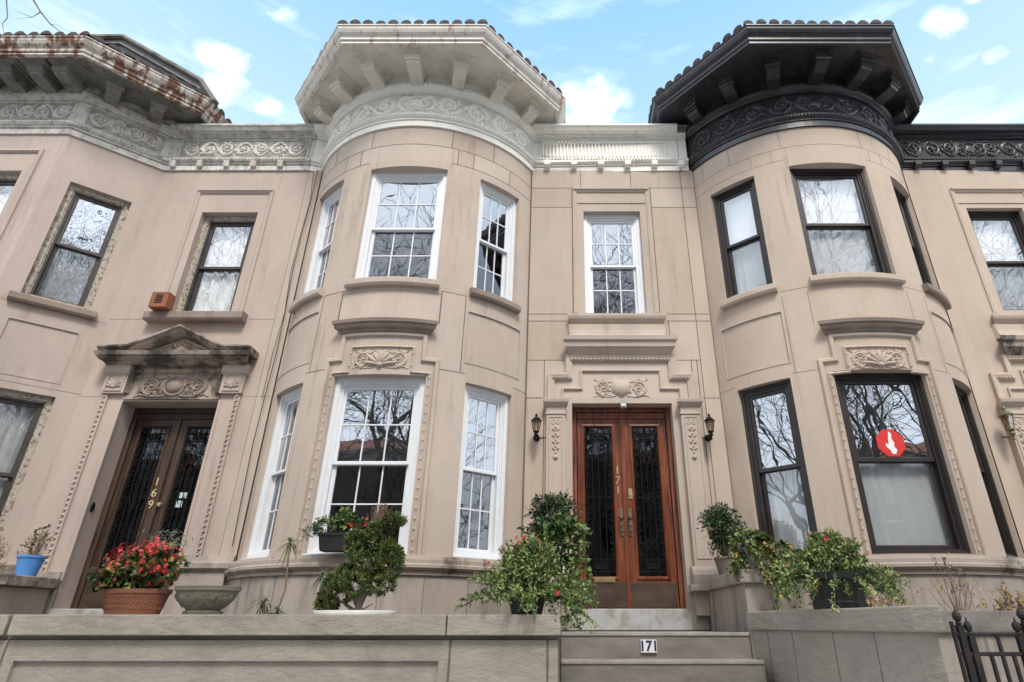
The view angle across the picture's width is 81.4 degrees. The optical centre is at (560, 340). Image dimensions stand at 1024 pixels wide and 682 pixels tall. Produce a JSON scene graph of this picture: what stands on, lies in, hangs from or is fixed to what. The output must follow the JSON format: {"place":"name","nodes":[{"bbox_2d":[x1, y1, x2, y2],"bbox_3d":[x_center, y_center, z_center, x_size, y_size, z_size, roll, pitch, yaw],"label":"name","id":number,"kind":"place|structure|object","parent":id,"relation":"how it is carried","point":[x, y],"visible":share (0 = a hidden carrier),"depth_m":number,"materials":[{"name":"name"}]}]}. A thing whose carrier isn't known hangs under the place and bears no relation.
{"place":"outdoors","nodes":[
{"label":"outdoors","id":0,"kind":"place"},
{"bbox_2d":[2,0,74,33],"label":"bare branch","id":1,"kind":"object","parent":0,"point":[30,16],"visible":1,"depth_m":6.77,"materials":[{"name":"brown plant"}]},
{"bbox_2d":[0,0,1023,122],"label":"sky","id":2,"kind":"structure","parent":0,"point":[608,59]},
{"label":"ground","id":3,"kind":"structure","parent":0,"visible":0},
{"bbox_2d":[0,574,60,614],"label":"stone cheek wall","id":4,"kind":"structure","parent":3,"relation":"on","point":[22,594],"depth_m":6.93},
{"bbox_2d":[0,537,11,569],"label":"potted plant","id":5,"kind":"object","parent":4,"relation":"on","point":[1,551],"visible":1,"depth_m":7.06,"materials":[{"name":"brown plant"}]},
{"bbox_2d":[14,524,55,575],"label":"potted plant","id":6,"kind":"object","parent":4,"relation":"on","point":[31,563],"visible":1,"depth_m":7.08,"materials":[{"name":"blue plant"}]},
{"bbox_2d":[0,30,346,613],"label":"brownstone house","id":7,"kind":"structure","parent":3,"relation":"on","point":[134,175],"depth_m":8.97,"materials":[{"name":"stone"}]},
{"bbox_2d":[0,174,19,212],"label":"window","id":8,"kind":"structure","parent":7,"relation":"in","point":[7,181],"depth_m":9.26,"materials":[{"name":"glass"}]},
{"bbox_2d":[0,389,54,538],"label":"window","id":9,"kind":"structure","parent":7,"relation":"in","point":[23,416],"depth_m":8.04,"materials":[{"name":"paint"}]},
{"bbox_2d":[7,184,130,320],"bbox_3d":[-7.391,-1.427,9.082,0.891,2.182,0.785,0,-26,0],"label":"window","id":10,"kind":"structure","parent":7,"relation":"in","point":[66,275],"depth_m":9.17,"materials":[{"name":"glass"}]},
{"bbox_2d":[70,408,216,608],"bbox_3d":[-5.565,2.214,8.171,1.430,2.712,0.110,0,-26,0],"label":"door","id":11,"kind":"structure","parent":7,"relation":"in","point":[152,488],"depth_m":8.28,"materials":[{"name":"brown wood"}]},
{"bbox_2d":[148,292,175,310],"bbox_3d":[-6.020,-0.592,8.947,0.260,0.260,0.175,0,-26,0],"label":"louvred box","id":12,"kind":"object","parent":7,"relation":"on","point":[162,301],"visible":1,"depth_m":8.88,"materials":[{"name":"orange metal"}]},
{"bbox_2d":[142,216,256,322],"bbox_3d":[-5.525,-1.181,9.526,1.490,2.102,0.461,0,-26,0],"label":"window","id":13,"kind":"structure","parent":7,"relation":"in","point":[209,290],"depth_m":9.63,"materials":[{"name":"glass"}]},
{"bbox_2d":[220,19,721,681],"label":"brownstone house","id":14,"kind":"structure","parent":3,"relation":"on","point":[498,237],"depth_m":8.61,"materials":[{"name":"stone"}]},
{"bbox_2d":[241,386,302,559],"bbox_3d":[-3.639,1.651,7.590,0.667,2.202,0.606,0,-26,0],"label":"window","id":15,"kind":"structure","parent":14,"relation":"in","point":[276,465],"depth_m":7.76,"materials":[{"name":"white paint"}]},
{"bbox_2d":[232,170,317,545],"bbox_3d":[-4.221,-0.152,8.882,0.091,6.150,0.040,0,-26,0],"label":"facade cable","id":16,"kind":"object","parent":14,"relation":"attached to","point":[274,347],"visible":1,"depth_m":8.78,"materials":[{"name":"black plastic"}]},
{"bbox_2d":[288,185,342,313],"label":"window","id":17,"kind":"structure","parent":14,"relation":"in","point":[324,235],"depth_m":9.26,"materials":[{"name":"white paint"}]},
{"bbox_2d":[299,502,394,551],"bbox_3d":[-2.373,2.055,6.568,1.010,0.529,0.302,3,-26,-6],"label":"window box","id":18,"kind":"object","parent":14,"relation":"on","point":[330,541],"visible":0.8,"depth_m":6.53,"materials":[{"name":"black plastic"}]},
{"bbox_2d":[302,378,425,554],"bbox_3d":[-2.320,1.463,7.200,1.190,2.202,0.329,0,-26,0],"label":"window","id":19,"kind":"structure","parent":14,"relation":"in","point":[390,390],"depth_m":7.35,"materials":[{"name":"white paint"}]},
{"bbox_2d":[344,172,447,289],"bbox_3d":[-2.320,-1.670,8.649,1.316,2.137,0.367,0,-26,0],"label":"window","id":20,"kind":"structure","parent":14,"relation":"in","point":[362,279],"depth_m":8.75,"materials":[{"name":"white paint"}]},
{"bbox_2d":[453,385,507,559],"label":"window","id":21,"kind":"structure","parent":14,"relation":"in","point":[497,483],"depth_m":7.66,"materials":[{"name":"white paint"}]},
{"bbox_2d":[469,182,520,313],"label":"window","id":22,"kind":"structure","parent":14,"relation":"in","point":[504,300],"depth_m":9.16,"materials":[{"name":"white paint"}]},
{"bbox_2d":[531,413,545,440],"bbox_3d":[-0.313,1.197,8.153,0.173,0.378,0.284,-4,-26,7],"label":"wall lantern","id":23,"kind":"object","parent":14,"relation":"attached to","point":[534,420],"depth_m":8.09,"materials":[{"name":"black metal"}]},
{"bbox_2d":[584,215,645,312],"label":"window","id":24,"kind":"structure","parent":14,"relation":"in","point":[589,220],"depth_m":9.65,"materials":[{"name":"white paint"}]},
{"bbox_2d":[620,401,625,408],"bbox_3d":[0.880,0.904,8.356,0.090,0.100,0.108,0,-26,0],"label":"light","id":25,"kind":"object","parent":14,"relation":"attached to","point":[622,404],"visible":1,"depth_m":8.34,"materials":[{"name":"grey metal"}]},
{"bbox_2d":[572,407,685,608],"bbox_3d":[0.870,2.176,8.058,1.440,2.682,0.105,0,-26,0],"label":"door","id":26,"kind":"structure","parent":14,"relation":"in","point":[624,484],"depth_m":8.05,"materials":[{"name":"red wood"}]},
{"bbox_2d":[691,610,709,629],"bbox_3d":[1.700,3.403,7.224,0.200,0.225,0.070,0,-26,0],"label":"door base","id":27,"kind":"structure","parent":14,"relation":"in","point":[699,622],"depth_m":7.18,"materials":[{"name":"stone"}]},
{"bbox_2d":[702,413,714,440],"bbox_3d":[2.018,1.197,8.153,0.173,0.378,0.284,4,-26,-7],"label":"wall lantern","id":28,"kind":"object","parent":14,"relation":"attached to","point":[708,419],"depth_m":8.09,"materials":[{"name":"black metal"}]},
{"bbox_2d":[648,19,1023,610],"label":"brownstone house","id":29,"kind":"structure","parent":3,"relation":"on","point":[855,236],"depth_m":8.79,"materials":[{"name":"stone"}]},
{"bbox_2d":[713,178,777,309],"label":"window","id":30,"kind":"structure","parent":29,"relation":"in","point":[742,243],"depth_m":9.22,"materials":[{"name":"clear glass"}]},
{"bbox_2d":[740,379,817,558],"bbox_3d":[2.811,1.634,7.636,0.758,2.272,0.301,-21,-32,36],"label":"window","id":31,"kind":"structure","parent":29,"relation":"in","point":[782,494],"depth_m":7.62,"materials":[{"name":"brown metal"}]},
{"bbox_2d":[789,169,905,284],"bbox_3d":[4.100,-1.723,8.701,1.316,2.137,0.414,0,-26,0],"label":"window","id":32,"kind":"structure","parent":29,"relation":"in","point":[843,239],"depth_m":8.83,"materials":[{"name":"clear glass"}]},
{"bbox_2d":[876,430,905,455],"bbox_3d":[4.100,1.266,7.363,0.342,0.342,0.004,0,-26,0],"label":"window sign","id":33,"kind":"object","parent":29,"relation":"attached to","point":[890,443],"visible":1,"depth_m":7.36,"materials":[{"name":"red plastic"}]},
{"bbox_2d":[834,373,977,554],"bbox_3d":[4.100,1.436,7.224,1.190,2.272,0.349,0,-26,0],"label":"window","id":34,"kind":"structure","parent":29,"relation":"in","point":[909,505],"depth_m":7.18,"materials":[{"name":"brown metal"}]},
{"bbox_2d":[892,184,951,309],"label":"window","id":35,"kind":"structure","parent":29,"relation":"in","point":[927,286],"depth_m":9.27,"materials":[{"name":"black wood"}]},
{"bbox_2d":[954,384,1023,558],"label":"window","id":36,"kind":"structure","parent":29,"relation":"in","point":[1006,537],"depth_m":7.78,"materials":[{"name":"black wood"}]},
{"bbox_2d":[967,211,1023,309],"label":"window","id":37,"kind":"structure","parent":29,"relation":"in","point":[1001,241],"depth_m":9.86,"materials":[{"name":"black glass"}]},
{"bbox_2d":[999,406,1015,439],"bbox_3d":[6.158,1.159,8.193,0.223,0.486,0.365,-4,-26,7],"label":"wall lantern","id":38,"kind":"object","parent":29,"relation":"attached to","point":[1004,413],"depth_m":8.10,"materials":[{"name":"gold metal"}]},
{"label":"side garden","id":39,"kind":"structure","parent":0,"visible":0},
{"bbox_2d":[867,562,922,606],"bbox_3d":[3.277,2.566,5.975,0.709,0.653,0.476,0,-26,0],"label":"dry shrub","id":40,"kind":"object","parent":39,"relation":"on","point":[891,600],"visible":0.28,"depth_m":5.95,"materials":[{"name":"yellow plant"}]},
{"bbox_2d":[923,551,978,610],"bbox_3d":[3.971,2.538,6.051,0.594,0.770,0.394,-8,-27,17],"label":"dry shrub","id":41,"kind":"object","parent":39,"relation":"on","point":[955,591],"visible":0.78,"depth_m":6.06,"materials":[{"name":"brown plant"}]},
{"bbox_2d":[976,582,1023,610],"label":"dry shrub","id":42,"kind":"object","parent":39,"relation":"on","point":[1006,598],"visible":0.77,"depth_m":5.72,"materials":[{"name":"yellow plant"}]},
{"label":"pavement","id":43,"kind":"structure","parent":0,"visible":0},
{"bbox_2d":[0,614,560,681],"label":"garden wall","id":44,"kind":"structure","parent":43,"relation":"on","point":[278,648],"depth_m":4.49,"materials":[{"name":"stone"}]},
{"bbox_2d":[87,529,202,613],"bbox_3d":[-3.433,1.866,4.851,0.753,0.683,0.497,0,-26,0],"label":"potted plant","id":45,"kind":"object","parent":44,"relation":"on","point":[128,582],"visible":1,"depth_m":4.71,"materials":[{"name":"red plant"}]},
{"bbox_2d":[174,585,241,613],"bbox_3d":[-2.840,2.074,4.739,0.516,0.210,0.320,0,-26,0],"label":"stone planter","id":46,"kind":"object","parent":44,"relation":"on","point":[203,599],"visible":0.98,"depth_m":4.64,"materials":[{"name":"stone"}]},
{"bbox_2d":[454,534,601,634],"bbox_3d":[-0.261,1.951,4.803,1.170,0.767,0.714,0,-26,0],"label":"potted plant","id":47,"kind":"object","parent":44,"relation":"on","point":[527,570],"visible":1,"depth_m":4.72,"materials":[{"name":"green plant"}]},
{"bbox_2d":[542,569,779,681],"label":"stoop","id":48,"kind":"object","parent":43,"relation":"on","point":[723,650],"visible":0.72,"depth_m":5.59,"materials":[{"name":"stone"}]},
{"bbox_2d":[517,489,592,614],"bbox_3d":[-0.074,2.209,6.309,0.828,1.298,0.894,0,-26,0],"label":"potted shrub","id":49,"kind":"object","parent":48,"relation":"on","point":[559,526],"visible":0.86,"depth_m":6.19,"materials":[{"name":"green plant"}]},
{"bbox_2d":[696,502,747,574],"bbox_3d":[1.927,2.329,7.026,0.611,0.872,0.580,0,-26,0],"label":"potted shrub","id":50,"kind":"object","parent":48,"relation":"on","point":[719,516],"visible":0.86,"depth_m":6.97,"materials":[{"name":"green plant"}]},
{"bbox_2d":[746,605,948,681],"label":"garden wall","id":51,"kind":"structure","parent":43,"relation":"on","point":[885,644],"depth_m":4.42,"materials":[{"name":"grey stone"}]},
{"bbox_2d":[725,528,802,610],"bbox_3d":[2.000,2.263,5.866,0.709,0.811,0.461,-16,-30,29],"label":"potted ivy","id":52,"kind":"object","parent":51,"relation":"on","point":[754,553],"visible":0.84,"depth_m":5.85,"materials":[{"name":"green plant"}]},
{"bbox_2d":[758,526,911,612],"bbox_3d":[2.256,1.898,4.948,1.231,0.690,0.713,0,-26,0],"label":"potted plant","id":53,"kind":"object","parent":51,"relation":"on","point":[835,573],"visible":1,"depth_m":4.82,"materials":[{"name":"green plant"}]},
{"bbox_2d":[937,611,1023,681],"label":"garden wall","id":54,"kind":"structure","parent":43,"relation":"on","point":[990,621],"depth_m":5.01,"materials":[{"name":"stone"}]},
{"bbox_2d":[949,605,1023,681],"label":"iron fence","id":55,"kind":"object","parent":43,"relation":"on","point":[970,653],"visible":1,"depth_m":3.72,"materials":[{"name":"black metal"}]},
{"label":"front garden","id":56,"kind":"structure","parent":0,"visible":0},
{"bbox_2d":[239,595,281,613],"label":"spiky plant","id":57,"kind":"object","parent":56,"relation":"on","point":[263,606],"visible":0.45,"depth_m":5.28,"materials":[{"name":"green plant"}]},
{"bbox_2d":[266,606,287,613],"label":"spiky plant","id":58,"kind":"object","parent":56,"relation":"on","point":[276,608],"visible":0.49,"depth_m":5.04,"materials":[{"name":"green plant"}]},
{"bbox_2d":[271,537,302,608],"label":"spiky plant","id":59,"kind":"object","parent":56,"relation":"on","point":[289,545],"visible":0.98,"depth_m":5.86,"materials":[{"name":"green plant"}]},
{"bbox_2d":[309,569,331,593],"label":"spiky plant","id":60,"kind":"object","parent":56,"relation":"on","point":[322,575],"visible":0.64,"depth_m":5.54,"materials":[{"name":"green plant"}]},
{"bbox_2d":[313,510,408,613],"bbox_3d":[-1.756,2.043,5.231,0.780,1.075,0.525,0,-26,0],"label":"potted juniper","id":61,"kind":"object","parent":56,"relation":"on","point":[386,549],"visible":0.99,"depth_m":5.18,"materials":[{"name":"green plant"}]}
]}

